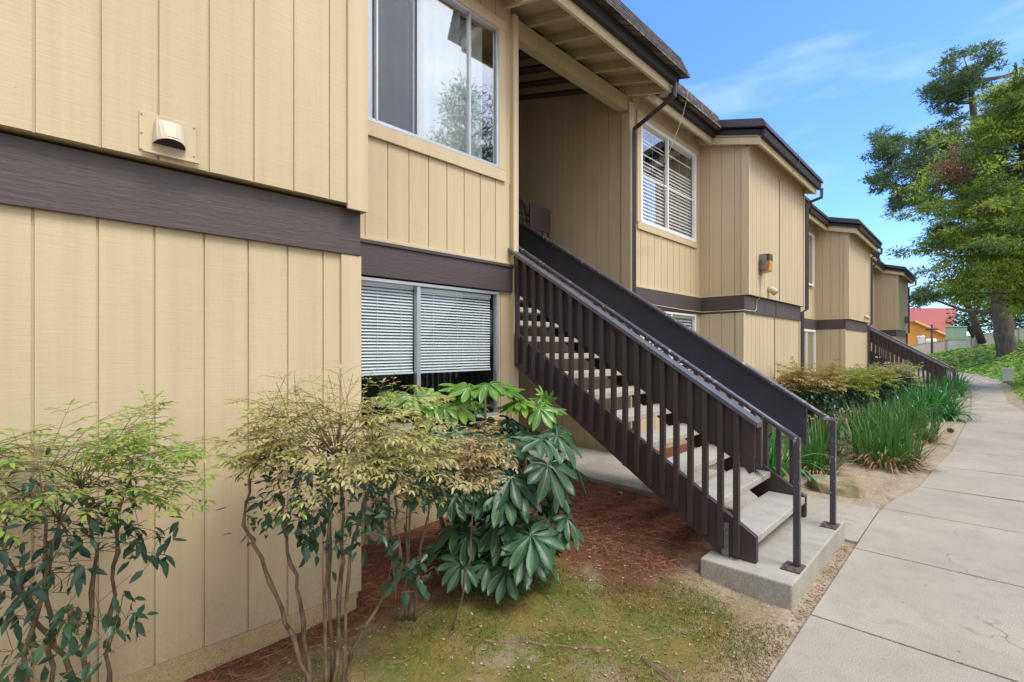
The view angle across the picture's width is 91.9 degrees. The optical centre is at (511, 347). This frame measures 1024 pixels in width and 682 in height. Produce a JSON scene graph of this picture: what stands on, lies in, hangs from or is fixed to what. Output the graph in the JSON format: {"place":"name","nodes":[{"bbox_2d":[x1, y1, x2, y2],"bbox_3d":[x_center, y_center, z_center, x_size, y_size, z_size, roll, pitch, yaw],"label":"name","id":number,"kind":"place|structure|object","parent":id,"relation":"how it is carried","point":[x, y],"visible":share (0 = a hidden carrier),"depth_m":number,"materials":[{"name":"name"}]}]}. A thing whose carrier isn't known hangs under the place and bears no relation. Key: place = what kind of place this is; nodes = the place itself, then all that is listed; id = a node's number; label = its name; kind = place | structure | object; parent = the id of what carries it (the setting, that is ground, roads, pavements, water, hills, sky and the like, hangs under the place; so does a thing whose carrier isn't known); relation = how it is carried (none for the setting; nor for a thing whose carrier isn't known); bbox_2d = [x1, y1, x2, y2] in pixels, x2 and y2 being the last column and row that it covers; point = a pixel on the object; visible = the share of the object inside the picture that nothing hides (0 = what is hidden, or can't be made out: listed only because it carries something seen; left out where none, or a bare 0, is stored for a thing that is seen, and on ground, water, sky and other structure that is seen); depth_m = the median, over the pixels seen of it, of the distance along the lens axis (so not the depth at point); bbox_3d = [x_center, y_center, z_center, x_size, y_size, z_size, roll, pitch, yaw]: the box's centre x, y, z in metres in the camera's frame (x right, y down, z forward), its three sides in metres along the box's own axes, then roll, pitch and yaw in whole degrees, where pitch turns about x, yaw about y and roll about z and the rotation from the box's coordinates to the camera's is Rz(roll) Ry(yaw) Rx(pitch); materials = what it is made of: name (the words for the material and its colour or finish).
{"place":"outdoors","nodes":[
{"label":"outdoors","id":0,"kind":"place"},
{"bbox_2d":[183,343,1023,681],"bbox_3d":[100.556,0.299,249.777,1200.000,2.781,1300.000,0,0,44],"label":"ground","id":1,"kind":"structure","parent":0,"point":[747,607],"depth_m":2.97,"materials":[{"name":"brown soil"}]},
{"bbox_2d":[0,390,227,681],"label":"nandina shrub","id":2,"kind":"object","parent":1,"relation":"on","point":[23,672],"visible":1,"depth_m":1.75,"materials":[{"name":"green plant"}]},
{"bbox_2d":[194,364,473,681],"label":"nandina shrub","id":3,"kind":"object","parent":1,"relation":"on","point":[376,518],"visible":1,"depth_m":2.21,"materials":[{"name":"green plant"}]},
{"bbox_2d":[0,0,822,681],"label":"apartment building","id":4,"kind":"structure","parent":1,"relation":"on","point":[358,184],"depth_m":2.77,"materials":[{"name":"beige wood"}]},
{"bbox_2d":[139,110,199,164],"bbox_3d":[-1.548,-0.964,2.256,0.083,0.182,0.230,0,0,44],"label":"vent hood","id":5,"kind":"object","parent":4,"relation":"attached to","point":[166,137],"visible":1,"depth_m":2.25,"materials":[{"name":"beige plastic"}]},
{"bbox_2d":[361,275,498,432],"bbox_3d":[-0.930,0.054,4.488,0.592,1.412,1.760,0,0,44],"label":"window","id":6,"kind":"structure","parent":4,"relation":"in","point":[432,334],"depth_m":4.58,"materials":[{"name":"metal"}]},
{"bbox_2d":[368,0,498,179],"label":"window","id":7,"kind":"structure","parent":4,"relation":"in","point":[433,65],"depth_m":4.53,"materials":[{"name":"glass"}]},
{"bbox_2d":[519,198,528,253],"bbox_3d":[-0.153,-1.486,7.094,0.872,1.300,0.824,0,0,44],"label":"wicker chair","id":8,"kind":"object","parent":4,"relation":"on","point":[525,207],"visible":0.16,"depth_m":6.86,"materials":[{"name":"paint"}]},
{"bbox_2d":[529,203,550,272],"bbox_3d":[0.390,-1.300,6.878,0.025,1.320,0.440,0,0,44],"label":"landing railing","id":9,"kind":"object","parent":4,"relation":"attached to","point":[539,218],"visible":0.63,"depth_m":6.87,"materials":[{"name":"brown paint"}]},
{"bbox_2d":[638,93,687,248],"bbox_3d":[2.040,-2.489,7.000,0.886,2.305,0.256,0,0,-19],"label":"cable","id":10,"kind":"object","parent":4,"relation":"hanging from","point":[663,175],"visible":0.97,"depth_m":7.07,"materials":[{"name":"black rubber"}]},
{"bbox_2d":[658,93,668,97],"bbox_3d":[2.011,-3.550,6.587,0.199,0.380,0.199,0,0,44],"label":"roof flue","id":11,"kind":"object","parent":4,"relation":"on","point":[662,95],"visible":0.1,"depth_m":6.60,"materials":[{"name":"metal"}]},
{"bbox_2d":[641,118,695,247],"bbox_3d":[2.219,-2.480,7.772,0.592,1.660,1.880,0,0,44],"label":"window","id":12,"kind":"structure","parent":4,"relation":"in","point":[679,219],"depth_m":8.06,"materials":[{"name":"white plastic"}]},
{"bbox_2d":[642,310,695,372],"bbox_3d":[2.236,0.054,7.797,0.592,1.412,1.820,0,0,44],"label":"window","id":13,"kind":"structure","parent":4,"relation":"in","point":[689,319],"depth_m":8.13,"materials":[{"name":"white plastic"}]},
{"bbox_2d":[653,273,760,312],"bbox_3d":[2.881,-0.932,7.815,2.617,0.677,0.654,0,0,-27],"label":"cable","id":14,"kind":"object","parent":4,"relation":"attached to","point":[720,311],"visible":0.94,"depth_m":8.12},
{"bbox_2d":[758,253,772,274],"bbox_3d":[4.181,-1.367,8.186,0.163,0.367,0.288,0,0,44],"label":"wall lamp","id":15,"kind":"object","parent":4,"relation":"attached to","point":[765,263],"visible":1,"depth_m":8.15,"materials":[{"name":"metal"}]},
{"bbox_2d":[767,286,778,295],"bbox_3d":[4.485,-0.982,8.521,0.182,0.169,0.116,0,0,30],"label":"vent hood","id":16,"kind":"object","parent":4,"relation":"attached to","point":[773,291],"visible":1,"depth_m":8.48,"materials":[{"name":"beige metal"}]},
{"bbox_2d":[774,151,799,380],"bbox_3d":[4.949,-0.971,8.912,0.419,5.061,0.031,0,0,44],"label":"cable","id":17,"kind":"object","parent":4,"relation":"attached to","point":[779,260],"visible":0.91,"depth_m":9.00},
{"bbox_2d":[333,414,517,630],"bbox_3d":[-0.434,0.985,2.707,1.005,1.297,0.823,0,0,44],"label":"nandina shrub","id":18,"kind":"object","parent":1,"relation":"on","point":[479,454],"visible":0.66,"depth_m":2.64,"materials":[{"name":"green plant"}]},
{"bbox_2d":[371,381,589,604],"bbox_3d":[-0.225,0.899,3.436,1.506,1.340,1.024,0,0,10],"label":"fatsia plant","id":19,"kind":"object","parent":1,"relation":"on","point":[504,546],"visible":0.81,"depth_m":3.18,"materials":[{"name":"green plant"}]},
{"bbox_2d":[268,525,791,681],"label":"moss","id":20,"kind":"object","parent":1,"relation":"on","point":[726,620],"visible":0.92,"depth_m":2.86,"materials":[{"name":"green plant"}]},
{"bbox_2d":[184,441,947,681],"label":"pine needles","id":21,"kind":"object","parent":1,"relation":"on","point":[586,503],"visible":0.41,"depth_m":3.93,"materials":[{"name":"brown plant"}]},
{"bbox_2d":[482,639,676,681],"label":"tree root","id":22,"kind":"object","parent":1,"relation":"on","point":[659,669],"visible":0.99,"depth_m":2.68,"materials":[{"name":"brown wood"}]},
{"bbox_2d":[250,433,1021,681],"bbox_3d":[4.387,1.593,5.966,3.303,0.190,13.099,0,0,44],"label":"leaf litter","id":23,"kind":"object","parent":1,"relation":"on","point":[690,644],"visible":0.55,"depth_m":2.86,"materials":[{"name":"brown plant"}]},
{"bbox_2d":[760,419,783,453],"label":"agapanthus clump","id":24,"kind":"object","parent":1,"relation":"on","point":[770,439],"visible":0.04,"depth_m":6.78,"materials":[{"name":"green plant"}]},
{"bbox_2d":[701,514,844,610],"bbox_3d":[2.115,1.640,3.920,0.593,0.280,1.610,0,0,44],"label":"concrete pad","id":25,"kind":"object","parent":1,"relation":"on","point":[765,577],"visible":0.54,"depth_m":3.50,"materials":[{"name":"grey concrete"}]},
{"bbox_2d":[508,220,840,573],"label":"staircase","id":26,"kind":"structure","parent":25,"relation":"on","point":[713,425],"depth_m":4.27,"materials":[{"name":"brown paint"}]},
{"bbox_2d":[758,416,828,492],"bbox_3d":[3.222,1.288,6.033,1.192,0.938,1.387,0,0,-16],"label":"agapanthus clump","id":27,"kind":"object","parent":1,"relation":"on","point":[772,460],"visible":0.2,"depth_m":5.99,"materials":[{"name":"green plant"}]},
{"bbox_2d":[772,357,851,429],"bbox_3d":[5.030,0.878,8.399,1.166,1.487,1.586,0,0,25],"label":"nandina shrub","id":28,"kind":"object","parent":1,"relation":"on","point":[814,391],"visible":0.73,"depth_m":8.05,"materials":[{"name":"green plant"}]},
{"bbox_2d":[771,416,867,481],"bbox_3d":[3.900,1.331,6.396,1.243,0.949,1.279,0,0,7],"label":"iris clump","id":29,"kind":"object","parent":1,"relation":"on","point":[816,445],"visible":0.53,"depth_m":6.20,"materials":[{"name":"green plant"}]},
{"bbox_2d":[785,404,857,455],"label":"iris clump","id":30,"kind":"object","parent":1,"relation":"on","point":[827,431],"visible":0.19,"depth_m":7.64,"materials":[{"name":"green plant"}]},
{"bbox_2d":[807,474,864,497],"bbox_3d":[3.713,1.598,5.694,0.560,0.277,0.362,0,0,21],"label":"boulder","id":31,"kind":"object","parent":1,"relation":"on","point":[849,487],"visible":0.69,"depth_m":5.56,"materials":[{"name":"stone"}]},
{"bbox_2d":[814,362,880,426],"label":"nandina shrub","id":32,"kind":"object","parent":1,"relation":"on","point":[858,389],"visible":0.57,"depth_m":9.61,"materials":[{"name":"green plant"}]},
{"bbox_2d":[801,204,916,402],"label":"apartment building","id":33,"kind":"structure","parent":1,"relation":"on","point":[854,279],"depth_m":14.01,"materials":[{"name":"beige wood"}]},
{"bbox_2d":[804,329,815,371],"bbox_3d":[7.930,0.080,13.311,0.057,1.160,1.600,0,0,44],"label":"window","id":34,"kind":"structure","parent":33,"relation":"in","point":[806,330],"depth_m":13.84,"materials":[{"name":"white plastic"}]},
{"bbox_2d":[809,232,813,286],"bbox_3d":[7.878,-2.410,13.257,0.057,1.420,1.450,0,0,44],"label":"window","id":35,"kind":"structure","parent":33,"relation":"in","point":[811,237],"depth_m":13.64,"materials":[{"name":"white plastic"}]},
{"bbox_2d":[843,362,899,414],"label":"nandina shrub","id":36,"kind":"object","parent":1,"relation":"on","point":[884,383],"visible":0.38,"depth_m":11.35,"materials":[{"name":"green plant"}]},
{"bbox_2d":[818,399,941,448],"bbox_3d":[6.110,1.295,8.350,1.733,0.977,1.722,0,0,44],"label":"iris clump","id":37,"kind":"object","parent":1,"relation":"on","point":[877,416],"visible":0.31,"depth_m":8.32,"materials":[{"name":"green plant"}]},
{"bbox_2d":[826,406,951,475],"bbox_3d":[5.347,1.322,7.080,1.584,0.957,1.579,0,0,-21],"label":"iris clump","id":38,"kind":"object","parent":1,"relation":"on","point":[900,457],"visible":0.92,"depth_m":6.85,"materials":[{"name":"green plant"}]},
{"bbox_2d":[869,359,923,400],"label":"nandina shrub","id":39,"kind":"object","parent":1,"relation":"on","point":[905,370],"visible":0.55,"depth_m":12.66,"materials":[{"name":"green plant"}]},
{"bbox_2d":[860,393,936,428],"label":"iris clump","id":40,"kind":"object","parent":1,"relation":"on","point":[893,405],"visible":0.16,"depth_m":10.14,"materials":[{"name":"green plant"}]},
{"bbox_2d":[851,378,952,420],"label":"agapanthus clump","id":41,"kind":"object","parent":1,"relation":"on","point":[903,397],"visible":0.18,"depth_m":11.28,"materials":[{"name":"green plant"}]},
{"bbox_2d":[867,325,955,397],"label":"staircase","id":42,"kind":"structure","parent":1,"relation":"on","point":[886,344],"depth_m":15.73,"materials":[{"name":"brown paint"}]},
{"bbox_2d":[869,399,963,444],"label":"iris clump","id":43,"kind":"object","parent":1,"relation":"on","point":[932,437],"visible":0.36,"depth_m":8.71,"materials":[{"name":"green plant"}]},
{"bbox_2d":[916,334,924,343],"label":"storage bin","id":44,"kind":"object","parent":1,"relation":"on","point":[921,339],"visible":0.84,"depth_m":74.59,"materials":[{"name":"white plastic"}]},
{"bbox_2d":[925,324,937,352],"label":"wooden post","id":45,"kind":"object","parent":1,"relation":"on","point":[932,329],"visible":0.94,"depth_m":44.90,"materials":[{"name":"brown wood"}]},
{"bbox_2d":[906,308,957,351],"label":"house","id":46,"kind":"structure","parent":1,"relation":"on","point":[922,320],"depth_m":85.95,"materials":[{"name":"orange"}]},
{"bbox_2d":[856,37,1023,356],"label":"pine tree","id":47,"kind":"object","parent":1,"relation":"on","point":[889,149],"visible":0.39,"depth_m":31.74,"materials":[{"name":"green plant"}]},
{"bbox_2d":[904,376,978,416],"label":"agapanthus clump","id":48,"kind":"object","parent":1,"relation":"on","point":[925,389],"visible":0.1,"depth_m":12.95,"materials":[{"name":"green plant"}]},
{"bbox_2d":[884,375,1000,423],"bbox_3d":[9.946,1.421,11.743,2.360,1.678,2.165,0,0,22],"label":"agapanthus clump","id":49,"kind":"object","parent":1,"relation":"on","point":[935,397],"visible":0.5,"depth_m":11.43,"materials":[{"name":"green plant"}]},
{"bbox_2d":[880,59,1023,318],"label":"broadleaf tree","id":50,"kind":"object","parent":1,"relation":"on","point":[1000,126],"visible":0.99,"depth_m":19.97,"materials":[{"name":"green plant"}]},
{"bbox_2d":[920,368,984,397],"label":"agapanthus clump","id":51,"kind":"object","parent":1,"relation":"on","point":[949,386],"visible":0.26,"depth_m":16.83,"materials":[{"name":"green plant"}]},
{"bbox_2d":[924,369,985,390],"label":"agapanthus clump","id":52,"kind":"object","parent":1,"relation":"on","point":[950,377],"visible":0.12,"depth_m":19.58,"materials":[{"name":"green plant"}]},
{"bbox_2d":[945,326,967,339],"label":"utility box","id":53,"kind":"object","parent":1,"relation":"on","point":[955,332],"visible":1,"depth_m":59.98,"materials":[{"name":"green paint"}]},
{"bbox_2d":[908,339,1023,401],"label":"ivy","id":54,"kind":"object","parent":1,"relation":"on","point":[1017,384],"visible":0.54,"depth_m":31.74,"materials":[{"name":"green plant"}]},
{"bbox_2d":[909,328,1023,353],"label":"wooden fence","id":55,"kind":"object","parent":1,"relation":"on","point":[925,348],"visible":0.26,"depth_m":64.69,"materials":[{"name":"grey wood"}]},
{"bbox_2d":[927,280,1023,343],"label":"broadleaf tree","id":56,"kind":"object","parent":1,"relation":"on","point":[978,332],"visible":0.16,"depth_m":49.80,"materials":[{"name":"green plant"}]},
{"bbox_2d":[973,314,978,346],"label":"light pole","id":57,"kind":"object","parent":1,"relation":"on","point":[976,343],"visible":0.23,"depth_m":52.39,"materials":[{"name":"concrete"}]},
{"bbox_2d":[943,307,1023,337],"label":"broadleaf tree","id":58,"kind":"object","parent":1,"relation":"on","point":[982,320],"visible":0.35,"depth_m":61.83,"materials":[{"name":"green plant"}]},
{"bbox_2d":[1002,368,1014,382],"bbox_3d":[22.261,1.290,22.228,0.400,0.780,0.360,0,0,44],"label":"utility pedestal","id":59,"kind":"object","parent":1,"relation":"on","point":[1008,374],"visible":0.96,"depth_m":22.12,"materials":[{"name":"white plastic"}]},
{"bbox_2d":[519,441,716,499],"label":"breezeway pavement","id":60,"kind":"structure","parent":0,"point":[603,467],"depth_m":5.86,"materials":[{"name":"concrete"}]},
{"bbox_2d":[620,0,1023,348],"label":"sky","id":61,"kind":"structure","parent":0,"point":[823,74],"materials":[{"name":"blue"}]},
{"bbox_2d":[724,371,1023,681],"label":"path","id":62,"kind":"structure","parent":0,"point":[878,594],"depth_m":3.55,"materials":[{"name":"concrete"}]}
]}

